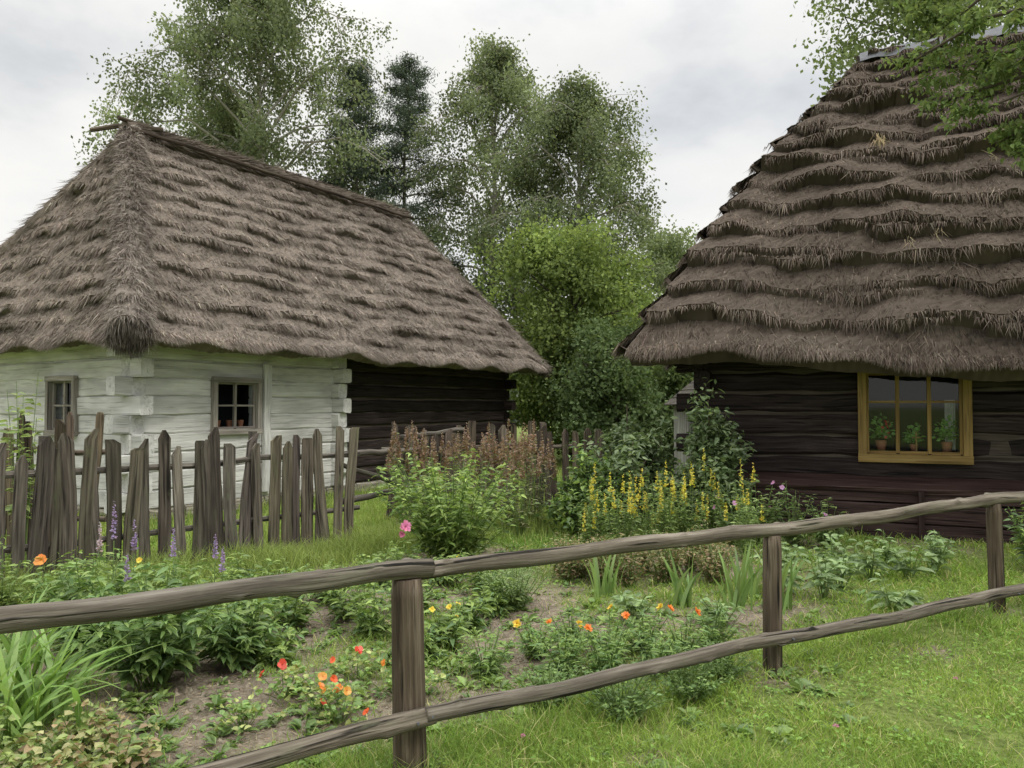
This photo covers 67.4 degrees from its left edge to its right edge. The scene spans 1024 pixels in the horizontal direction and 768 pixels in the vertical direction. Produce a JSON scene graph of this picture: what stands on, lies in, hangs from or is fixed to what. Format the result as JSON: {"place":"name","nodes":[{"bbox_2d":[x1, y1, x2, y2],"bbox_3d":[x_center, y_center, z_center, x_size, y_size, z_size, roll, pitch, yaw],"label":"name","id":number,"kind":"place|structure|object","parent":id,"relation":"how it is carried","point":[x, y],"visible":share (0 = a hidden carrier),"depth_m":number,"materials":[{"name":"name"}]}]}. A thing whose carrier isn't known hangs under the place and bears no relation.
{"place":"outdoors","nodes":[
{"label":"outdoors","id":0,"kind":"place"},
{"bbox_2d":[5,458,901,544],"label":"yard grass","id":1,"kind":"structure","parent":0,"point":[382,510],"depth_m":10.25,"materials":[{"name":"plant"}]},
{"bbox_2d":[0,0,1023,319],"label":"sky","id":2,"kind":"structure","parent":0,"point":[721,81],"materials":[{"name":"white"}]},
{"bbox_2d":[2,426,1023,767],"bbox_3d":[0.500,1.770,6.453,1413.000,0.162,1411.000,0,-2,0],"label":"ground","id":3,"kind":"structure","parent":0,"point":[550,612],"depth_m":4.41,"materials":[{"name":"plant"}]},
{"bbox_2d":[0,372,44,563],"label":"hollyhock plant","id":4,"kind":"object","parent":3,"relation":"on","point":[22,448],"visible":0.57,"depth_m":7.83,"materials":[{"name":"green plant"}]},
{"bbox_2d":[0,546,46,605],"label":"plant","id":5,"kind":"object","parent":3,"relation":"on","point":[6,594],"visible":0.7,"depth_m":5.71,"materials":[{"name":"green plant"}]},
{"bbox_2d":[0,722,47,767],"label":"cranesbill plant","id":6,"kind":"object","parent":3,"relation":"on","point":[24,748],"visible":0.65,"depth_m":3.35,"materials":[{"name":"green plant"}]},
{"bbox_2d":[0,733,93,767],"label":"cranesbill plant","id":7,"kind":"object","parent":3,"relation":"on","point":[57,759],"visible":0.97,"depth_m":3.22,"materials":[{"name":"green plant"}]},
{"bbox_2d":[0,583,94,706],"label":"daylily plant","id":8,"kind":"object","parent":3,"relation":"on","point":[36,659],"visible":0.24,"depth_m":4.32,"materials":[{"name":"green plant"}]},
{"bbox_2d":[2,411,106,555],"bbox_3d":[-5.980,1.167,8.450,3.549,1.740,0.244,0,-2,14],"label":"picket fence","id":9,"kind":"object","parent":3,"relation":"on","point":[62,426],"visible":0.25,"depth_m":8.21,"materials":[{"name":"brown wood"}]},
{"bbox_2d":[14,697,135,760],"bbox_3d":[-2.003,1.602,3.520,0.328,0.275,0.478,-2,-2,43],"label":"cranesbill plant","id":10,"kind":"object","parent":3,"relation":"on","point":[91,720],"visible":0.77,"depth_m":3.54,"materials":[{"name":"green plant"}]},
{"bbox_2d":[0,597,174,748],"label":"daylily plant","id":11,"kind":"object","parent":3,"relation":"on","point":[33,699],"visible":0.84,"depth_m":3.92,"materials":[{"name":"green plant"}]},
{"bbox_2d":[19,548,166,662],"bbox_3d":[-2.748,1.438,5.046,0.842,0.703,0.781,-1,-2,38],"label":"peony bush","id":12,"kind":"object","parent":3,"relation":"on","point":[77,585],"visible":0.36,"depth_m":4.95,"materials":[{"name":"green plant"}]},
{"bbox_2d":[61,708,166,767],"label":"cranesbill plant","id":13,"kind":"object","parent":3,"relation":"on","point":[122,756],"visible":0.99,"depth_m":3.38,"materials":[{"name":"green plant"}]},
{"bbox_2d":[59,560,230,689],"bbox_3d":[-2.093,1.422,4.507,0.951,0.694,1.011,0,-2,0],"label":"peony bush","id":14,"kind":"object","parent":3,"relation":"on","point":[162,662],"visible":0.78,"depth_m":4.36,"materials":[{"name":"green plant"}]},
{"bbox_2d":[0,426,359,584],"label":"picket fence","id":15,"kind":"object","parent":3,"relation":"on","point":[55,472],"visible":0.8,"depth_m":7.45,"materials":[{"name":"brown wood"}]},
{"bbox_2d":[160,75,296,170],"bbox_3d":[-12.230,-5.093,31.145,6.622,15.528,7.279,2,-2,-44],"label":"birch tree","id":16,"kind":"object","parent":3,"relation":"on","point":[191,131],"visible":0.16,"depth_m":30.86,"materials":[{"name":"green plant"}]},
{"bbox_2d":[178,597,289,672],"bbox_3d":[-1.764,1.545,4.832,0.678,0.480,0.671,0,-2,0],"label":"peony bush","id":17,"kind":"object","parent":3,"relation":"on","point":[228,635],"visible":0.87,"depth_m":4.72,"materials":[{"name":"green plant"}]},
{"bbox_2d":[71,0,412,205],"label":"birch tree","id":18,"kind":"object","parent":3,"relation":"on","point":[272,25],"visible":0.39,"depth_m":27.64,"materials":[{"name":"green plant"}]},
{"bbox_2d":[202,693,285,734],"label":"nasturtium plant","id":19,"kind":"object","parent":3,"relation":"on","point":[246,709],"visible":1,"depth_m":3.86,"materials":[{"name":"green plant"}]},
{"bbox_2d":[206,550,281,581],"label":"phlox plant","id":20,"kind":"object","parent":3,"relation":"on","point":[243,573],"visible":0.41,"depth_m":6.56,"materials":[{"name":"green plant"}]},
{"bbox_2d":[235,623,309,673],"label":"phlox plant","id":21,"kind":"object","parent":3,"relation":"on","point":[281,649],"visible":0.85,"depth_m":4.81,"materials":[{"name":"green plant"}]},
{"bbox_2d":[0,115,552,523],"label":"white log cottage","id":22,"kind":"structure","parent":3,"relation":"on","point":[185,293],"depth_m":12.79,"materials":[{"name":"plant"}]},
{"bbox_2d":[43,375,79,435],"bbox_3d":[-6.698,0.326,11.441,0.779,0.891,0.133,-1,-2,31],"label":"window frame","id":23,"kind":"structure","parent":22,"relation":"in","point":[51,382],"depth_m":11.48,"materials":[{"name":"grey paint"}]},
{"bbox_2d":[210,376,262,434],"bbox_3d":[-4.340,0.344,12.101,0.133,0.896,0.930,-1,-2,31],"label":"window frame","id":24,"kind":"structure","parent":22,"relation":"in","point":[256,383],"depth_m":12.11,"materials":[{"name":"grey paint"}]},
{"bbox_2d":[0,504,568,604],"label":"tall grass","id":25,"kind":"structure","parent":3,"relation":"on","point":[368,543],"depth_m":7.79,"materials":[{"name":"plant"}]},
{"bbox_2d":[252,659,320,699],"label":"nasturtium plant","id":26,"kind":"object","parent":3,"relation":"on","point":[282,664],"visible":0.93,"depth_m":4.27,"materials":[{"name":"green plant"}]},
{"bbox_2d":[259,590,338,630],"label":"phlox plant","id":27,"kind":"object","parent":3,"relation":"on","point":[296,617],"visible":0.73,"depth_m":5.55,"materials":[{"name":"green plant"}]},
{"bbox_2d":[289,671,350,711],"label":"nasturtium plant","id":28,"kind":"object","parent":3,"relation":"on","point":[324,676],"visible":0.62,"depth_m":4.10,"materials":[{"name":"green plant"}]},
{"bbox_2d":[316,675,368,725],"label":"nasturtium plant","id":29,"kind":"object","parent":3,"relation":"on","point":[347,692],"visible":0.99,"depth_m":3.92,"materials":[{"name":"green plant"}]},
{"bbox_2d":[318,558,386,622],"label":"phlox plant","id":30,"kind":"object","parent":3,"relation":"on","point":[338,607],"visible":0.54,"depth_m":5.79,"materials":[{"name":"green plant"}]},
{"bbox_2d":[325,645,385,680],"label":"nasturtium plant","id":31,"kind":"object","parent":3,"relation":"on","point":[362,659],"visible":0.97,"depth_m":4.58,"materials":[{"name":"green plant"}]},
{"bbox_2d":[313,54,412,219],"bbox_3d":[-6.175,-5.251,30.062,5.396,15.779,4.977,0,-2,0],"label":"pine tree","id":32,"kind":"object","parent":3,"relation":"on","point":[360,171],"visible":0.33,"depth_m":30.17,"materials":[{"name":"green plant"}]},
{"bbox_2d":[342,582,391,638],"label":"phlox plant","id":33,"kind":"object","parent":3,"relation":"on","point":[366,622],"visible":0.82,"depth_m":5.37,"materials":[{"name":"green plant"}]},
{"bbox_2d":[385,421,426,526],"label":"astilbe plant","id":34,"kind":"object","parent":3,"relation":"on","point":[397,453],"visible":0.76,"depth_m":9.61,"materials":[{"name":"brown plant"}]},
{"bbox_2d":[364,51,471,273],"bbox_3d":[-4.101,-5.413,31.270,5.665,16.169,5.662,1,-2,-29],"label":"pine tree","id":35,"kind":"object","parent":3,"relation":"on","point":[406,90],"visible":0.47,"depth_m":31.02,"materials":[{"name":"green plant"}]},
{"bbox_2d":[411,428,451,515],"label":"astilbe plant","id":36,"kind":"object","parent":3,"relation":"on","point":[423,451],"visible":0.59,"depth_m":9.69,"materials":[{"name":"brown plant"}]},
{"bbox_2d":[368,448,526,559],"bbox_3d":[-0.665,1.250,7.951,1.630,1.182,1.831,0,-2,0],"label":"spirea bush","id":37,"kind":"object","parent":3,"relation":"on","point":[450,536],"visible":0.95,"depth_m":7.73,"materials":[{"name":"green plant"}]},
{"bbox_2d":[423,600,481,651],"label":"flowering plant","id":38,"kind":"object","parent":3,"relation":"on","point":[455,632],"visible":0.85,"depth_m":5.10,"materials":[{"name":"green plant"}]},
{"bbox_2d":[432,425,477,518],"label":"astilbe plant","id":39,"kind":"object","parent":3,"relation":"on","point":[467,438],"visible":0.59,"depth_m":9.56,"materials":[{"name":"brown plant"}]},
{"bbox_2d":[0,536,914,767],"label":"rosette weeds","id":40,"kind":"object","parent":3,"relation":"on","point":[311,723],"visible":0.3,"depth_m":4.22,"materials":[{"name":"green plant"}]},
{"bbox_2d":[441,588,494,634],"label":"phlox plant","id":41,"kind":"object","parent":3,"relation":"on","point":[476,619],"visible":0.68,"depth_m":5.53,"materials":[{"name":"green plant"}]},
{"bbox_2d":[389,27,583,325],"bbox_3d":[-1.035,-5.687,31.200,8.035,16.712,7.228,0,-2,0],"label":"birch tree","id":42,"kind":"object","parent":3,"relation":"on","point":[495,71],"visible":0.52,"depth_m":29.89,"materials":[{"name":"green plant"}]},
{"bbox_2d":[469,423,503,522],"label":"astilbe plant","id":43,"kind":"object","parent":3,"relation":"on","point":[482,451],"visible":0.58,"depth_m":9.79,"materials":[{"name":"brown plant"}]},
{"bbox_2d":[456,625,523,678],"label":"marigold plant","id":44,"kind":"object","parent":3,"relation":"on","point":[491,665],"visible":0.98,"depth_m":4.56,"materials":[{"name":"green plant"}]},
{"bbox_2d":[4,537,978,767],"bbox_3d":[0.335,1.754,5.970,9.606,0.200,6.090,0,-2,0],"label":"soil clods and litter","id":45,"kind":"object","parent":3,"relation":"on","point":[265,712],"visible":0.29,"depth_m":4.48,"materials":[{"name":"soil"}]},
{"bbox_2d":[381,421,603,519],"bbox_3d":[-0.219,1.330,11.347,3.411,1.575,0.247,1,-2,-18],"label":"picket fence","id":46,"kind":"object","parent":3,"relation":"on","point":[502,433],"visible":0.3,"depth_m":11.34,"materials":[{"name":"brown wood"}]},
{"bbox_2d":[343,427,464,504],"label":"gate poles","id":47,"kind":"object","parent":46,"relation":"attached to","point":[368,496],"visible":0.46,"depth_m":9.80,"materials":[{"name":"grey wood"}]},
{"bbox_2d":[471,576,521,619],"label":"phlox plant","id":48,"kind":"object","parent":3,"relation":"on","point":[499,605],"visible":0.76,"depth_m":5.87,"materials":[{"name":"green plant"}]},
{"bbox_2d":[485,420,529,529],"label":"astilbe plant","id":49,"kind":"object","parent":3,"relation":"on","point":[518,467],"visible":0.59,"depth_m":9.52,"materials":[{"name":"brown plant"}]},
{"bbox_2d":[0,488,1023,767],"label":"grass","id":50,"kind":"structure","parent":3,"relation":"on","point":[592,722],"depth_m":3.99,"materials":[{"name":"plant"}]},
{"bbox_2d":[0,491,1023,767],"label":"rail fence","id":51,"kind":"object","parent":3,"relation":"on","point":[408,719],"visible":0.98,"depth_m":3.37,"materials":[{"name":"brown wood"}]},
{"bbox_2d":[476,567,551,611],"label":"boxwood bush","id":52,"kind":"object","parent":3,"relation":"on","point":[523,586],"visible":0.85,"depth_m":6.03,"materials":[{"name":"green plant"}]},
{"bbox_2d":[498,423,541,536],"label":"astilbe plant","id":53,"kind":"object","parent":3,"relation":"on","point":[523,525],"visible":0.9,"depth_m":9.22,"materials":[{"name":"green plant"}]},
{"bbox_2d":[512,419,557,524],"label":"astilbe plant","id":54,"kind":"object","parent":3,"relation":"on","point":[550,459],"visible":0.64,"depth_m":9.84,"materials":[{"name":"brown plant"}]},
{"bbox_2d":[512,613,564,660],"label":"marigold plant","id":55,"kind":"object","parent":3,"relation":"on","point":[517,624],"visible":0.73,"depth_m":4.86,"materials":[{"name":"green plant"}]},
{"bbox_2d":[508,658,585,711],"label":"weed clump","id":56,"kind":"object","parent":3,"relation":"on","point":[534,680],"visible":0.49,"depth_m":4.13,"materials":[{"name":"green plant"}]},
{"bbox_2d":[529,623,589,675],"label":"marigold plant","id":57,"kind":"object","parent":3,"relation":"on","point":[569,660],"visible":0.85,"depth_m":4.54,"materials":[{"name":"green plant"}]},
{"bbox_2d":[457,202,670,462],"bbox_3d":[1.385,-1.385,21.800,5.909,7.588,5.160,0,-2,0],"label":"maple tree","id":58,"kind":"object","parent":3,"relation":"on","point":[574,267],"visible":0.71,"depth_m":20.73,"materials":[{"name":"green plant"}]},
{"bbox_2d":[454,64,676,380],"bbox_3d":[2.380,-4.558,28.916,8.114,14.329,7.495,-1,-2,28],"label":"birch tree","id":59,"kind":"object","parent":3,"relation":"on","point":[576,123],"visible":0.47,"depth_m":27.91,"materials":[{"name":"green plant"}]},
{"bbox_2d":[548,531,588,582],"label":"sedum plant","id":60,"kind":"object","parent":3,"relation":"on","point":[570,571],"visible":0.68,"depth_m":7.00,"materials":[{"name":"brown plant"}]},
{"bbox_2d":[544,607,598,653],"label":"marigold plant","id":61,"kind":"object","parent":3,"relation":"on","point":[573,627],"visible":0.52,"depth_m":5.03,"materials":[{"name":"green plant"}]},
{"bbox_2d":[572,479,601,543],"bbox_3d":[0.839,1.432,8.398,0.358,0.793,0.343,1,-2,-27],"label":"yellow loosestrife","id":62,"kind":"object","parent":3,"relation":"on","point":[588,534],"visible":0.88,"depth_m":8.36,"materials":[{"name":"green plant"}]},
{"bbox_2d":[533,440,649,539],"bbox_3d":[0.944,1.322,9.405,1.386,1.258,1.262,1,-2,-24],"label":"lilac shrub","id":63,"kind":"object","parent":3,"relation":"on","point":[574,494],"visible":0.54,"depth_m":9.32,"materials":[{"name":"green plant"}]},
{"bbox_2d":[573,627,632,673],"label":"marigold plant","id":64,"kind":"object","parent":3,"relation":"on","point":[605,659],"visible":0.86,"depth_m":4.42,"materials":[{"name":"green plant"}]},
{"bbox_2d":[535,303,677,467],"bbox_3d":[2.417,0.328,19.329,3.781,4.796,3.772,-1,-2,38],"label":"elder tree","id":65,"kind":"object","parent":3,"relation":"on","point":[624,377],"visible":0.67,"depth_m":18.75,"materials":[{"name":"green plant"}]},
{"bbox_2d":[582,540,632,598],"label":"gladiolus plant","id":66,"kind":"object","parent":3,"relation":"on","point":[604,589],"visible":0.82,"depth_m":6.46,"materials":[{"name":"green plant"}]},
{"bbox_2d":[577,604,638,661],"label":"marigold plant","id":67,"kind":"object","parent":3,"relation":"on","point":[589,630],"visible":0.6,"depth_m":4.81,"materials":[{"name":"green plant"}]},
{"bbox_2d":[600,473,636,556],"bbox_3d":[1.095,1.356,7.978,0.335,0.870,0.389,0,-2,-9],"label":"yellow loosestrife","id":68,"kind":"object","parent":3,"relation":"on","point":[615,531],"visible":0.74,"depth_m":7.96,"materials":[{"name":"green plant"}]},
{"bbox_2d":[573,661,672,722],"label":"weed clump","id":69,"kind":"object","parent":3,"relation":"on","point":[624,703],"visible":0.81,"depth_m":3.88,"materials":[{"name":"green plant"}]},
{"bbox_2d":[575,405,681,529],"bbox_3d":[1.501,1.075,9.651,1.580,1.614,1.564,0,-2,0],"label":"lilac shrub","id":70,"kind":"object","parent":3,"relation":"on","point":[633,454],"visible":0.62,"depth_m":9.46,"materials":[{"name":"green plant"}]},
{"bbox_2d":[613,471,648,554],"bbox_3d":[1.236,1.359,8.035,0.379,0.874,0.432,0,-2,0],"label":"yellow loosestrife","id":71,"kind":"object","parent":3,"relation":"on","point":[625,510],"visible":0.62,"depth_m":8.03,"materials":[{"name":"green plant"}]},
{"bbox_2d":[610,535,653,586],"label":"sedum plant","id":72,"kind":"object","parent":3,"relation":"on","point":[630,573],"visible":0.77,"depth_m":6.73,"materials":[{"name":"brown plant"}]},
{"bbox_2d":[609,590,657,622],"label":"cabbage seedling","id":73,"kind":"object","parent":3,"relation":"on","point":[619,599],"visible":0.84,"depth_m":5.62,"materials":[{"name":"green plant"}]},
{"bbox_2d":[614,603,673,653],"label":"marigold plant","id":74,"kind":"object","parent":3,"relation":"on","point":[625,614],"visible":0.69,"depth_m":4.92,"materials":[{"name":"green plant"}]},
{"bbox_2d":[626,468,663,555],"bbox_3d":[1.355,1.330,7.827,0.429,0.940,0.299,0,-2,0],"label":"yellow loosestrife","id":75,"kind":"object","parent":3,"relation":"on","point":[651,511],"visible":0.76,"depth_m":7.85,"materials":[{"name":"green plant"}]},
{"bbox_2d":[619,215,698,382],"bbox_3d":[6.561,-2.431,33.233,6.005,10.318,5.676,0,-2,0],"label":"maple tree","id":76,"kind":"object","parent":3,"relation":"on","point":[674,248],"visible":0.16,"depth_m":32.34,"materials":[{"name":"green plant"}]},
{"bbox_2d":[625,365,693,464],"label":"elder tree","id":77,"kind":"object","parent":3,"relation":"on","point":[672,377],"visible":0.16,"depth_m":19.62,"materials":[{"name":"green plant"}]},
{"bbox_2d":[641,532,681,583],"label":"sedum plant","id":78,"kind":"object","parent":3,"relation":"on","point":[659,575],"visible":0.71,"depth_m":6.82,"materials":[{"name":"brown plant"}]},
{"bbox_2d":[629,619,699,679],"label":"marigold plant","id":79,"kind":"object","parent":3,"relation":"on","point":[655,653],"visible":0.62,"depth_m":4.51,"materials":[{"name":"green plant"}]},
{"bbox_2d":[650,607,710,655],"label":"marigold plant","id":80,"kind":"object","parent":3,"relation":"on","point":[690,636],"visible":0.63,"depth_m":4.70,"materials":[{"name":"green plant"}]},
{"bbox_2d":[664,380,698,478],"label":"plank shed","id":81,"kind":"structure","parent":3,"relation":"on","point":[681,424],"depth_m":15.80,"materials":[{"name":"grey wood"}]},
{"bbox_2d":[661,546,702,609],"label":"gladiolus plant","id":82,"kind":"object","parent":3,"relation":"on","point":[681,597],"visible":0.97,"depth_m":6.00,"materials":[{"name":"green plant"}]},
{"bbox_2d":[670,462,698,552],"bbox_3d":[1.820,1.304,8.140,0.350,0.970,0.371,0,-2,0],"label":"yellow loosestrife","id":83,"kind":"object","parent":3,"relation":"on","point":[684,500],"visible":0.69,"depth_m":8.09,"materials":[{"name":"green plant"}]},
{"bbox_2d":[658,650,733,706],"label":"weed clump","id":84,"kind":"object","parent":3,"relation":"on","point":[694,688],"visible":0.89,"depth_m":4.06,"materials":[{"name":"green plant"}]},
{"bbox_2d":[664,377,758,527],"bbox_3d":[2.436,0.898,9.368,1.117,1.960,1.457,-1,-2,20],"label":"lilac shrub","id":85,"kind":"object","parent":3,"relation":"on","point":[717,441],"visible":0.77,"depth_m":9.12,"materials":[{"name":"green plant"}]},
{"bbox_2d":[688,542,734,584],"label":"sedum plant","id":86,"kind":"object","parent":3,"relation":"on","point":[710,574],"visible":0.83,"depth_m":6.71,"materials":[{"name":"brown plant"}]},
{"bbox_2d":[693,598,747,645],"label":"marigold plant","id":87,"kind":"object","parent":3,"relation":"on","point":[716,637],"visible":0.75,"depth_m":4.94,"materials":[{"name":"green plant"}]},
{"bbox_2d":[687,637,761,681],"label":"weed clump","id":88,"kind":"object","parent":3,"relation":"on","point":[721,662],"visible":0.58,"depth_m":4.35,"materials":[{"name":"green plant"}]},
{"bbox_2d":[713,543,761,611],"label":"gladiolus plant","id":89,"kind":"object","parent":3,"relation":"on","point":[735,597],"visible":0.93,"depth_m":5.91,"materials":[{"name":"green plant"}]},
{"bbox_2d":[724,460,761,559],"bbox_3d":[2.361,1.271,7.809,0.405,1.039,0.377,0,-2,0],"label":"yellow loosestrife","id":90,"kind":"object","parent":3,"relation":"on","point":[745,541],"visible":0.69,"depth_m":7.76,"materials":[{"name":"green plant"}]},
{"bbox_2d":[729,539,762,600],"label":"gladiolus plant","id":91,"kind":"object","parent":3,"relation":"on","point":[746,560],"visible":0.56,"depth_m":6.25,"materials":[{"name":"green plant"}]},
{"bbox_2d":[732,476,789,544],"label":"aster plant","id":92,"kind":"object","parent":3,"relation":"on","point":[770,510],"visible":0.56,"depth_m":8.44,"materials":[{"name":"green plant"}]},
{"bbox_2d":[755,551,809,613],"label":"gladiolus plant","id":93,"kind":"object","parent":3,"relation":"on","point":[786,600],"visible":0.42,"depth_m":5.82,"materials":[{"name":"green plant"}]},
{"bbox_2d":[769,481,819,545],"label":"aster plant","id":94,"kind":"object","parent":3,"relation":"on","point":[794,539],"visible":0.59,"depth_m":8.48,"materials":[{"name":"green plant"}]},
{"bbox_2d":[609,24,1023,544],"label":"dark log cottage","id":95,"kind":"structure","parent":3,"relation":"on","point":[835,310],"depth_m":9.48,"materials":[{"name":"plant"}]},
{"bbox_2d":[857,372,973,464],"bbox_3d":[4.788,0.352,9.161,1.213,1.177,0.133,-1,-2,23],"label":"window frame","id":96,"kind":"structure","parent":95,"relation":"in","point":[965,456],"depth_m":9.12,"materials":[{"name":"paint"}]},
{"bbox_2d":[802,553,848,600],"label":"cabbage seedling","id":97,"kind":"object","parent":3,"relation":"on","point":[820,574],"visible":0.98,"depth_m":6.12,"materials":[{"name":"green plant"}]},
{"bbox_2d":[813,546,866,587],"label":"cabbage seedling","id":98,"kind":"object","parent":3,"relation":"on","point":[844,571],"visible":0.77,"depth_m":6.52,"materials":[{"name":"green plant"}]},
{"bbox_2d":[843,540,896,579],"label":"cabbage seedling","id":99,"kind":"object","parent":3,"relation":"on","point":[870,563],"visible":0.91,"depth_m":6.81,"materials":[{"name":"green plant"}]},
{"bbox_2d":[866,572,924,609],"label":"cabbage seedling","id":100,"kind":"object","parent":3,"relation":"on","point":[910,597],"visible":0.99,"depth_m":5.82,"materials":[{"name":"green plant"}]},
{"bbox_2d":[790,0,1023,106],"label":"maple tree","id":101,"kind":"object","parent":3,"relation":"on","point":[855,47],"visible":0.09,"depth_m":18.22,"materials":[{"name":"green plant"}]},
{"bbox_2d":[885,546,937,581],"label":"cabbage seedling","id":102,"kind":"object","parent":3,"relation":"on","point":[899,566],"visible":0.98,"depth_m":6.74,"materials":[{"name":"green plant"}]},
{"bbox_2d":[914,535,957,575],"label":"cabbage seedling","id":103,"kind":"object","parent":3,"relation":"on","point":[934,565],"visible":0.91,"depth_m":6.95,"materials":[{"name":"green plant"}]},
{"bbox_2d":[876,0,1023,170],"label":"apple tree","id":104,"kind":"object","parent":3,"relation":"on","point":[996,68],"visible":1,"depth_m":7.43,"materials":[{"name":"green plant"}]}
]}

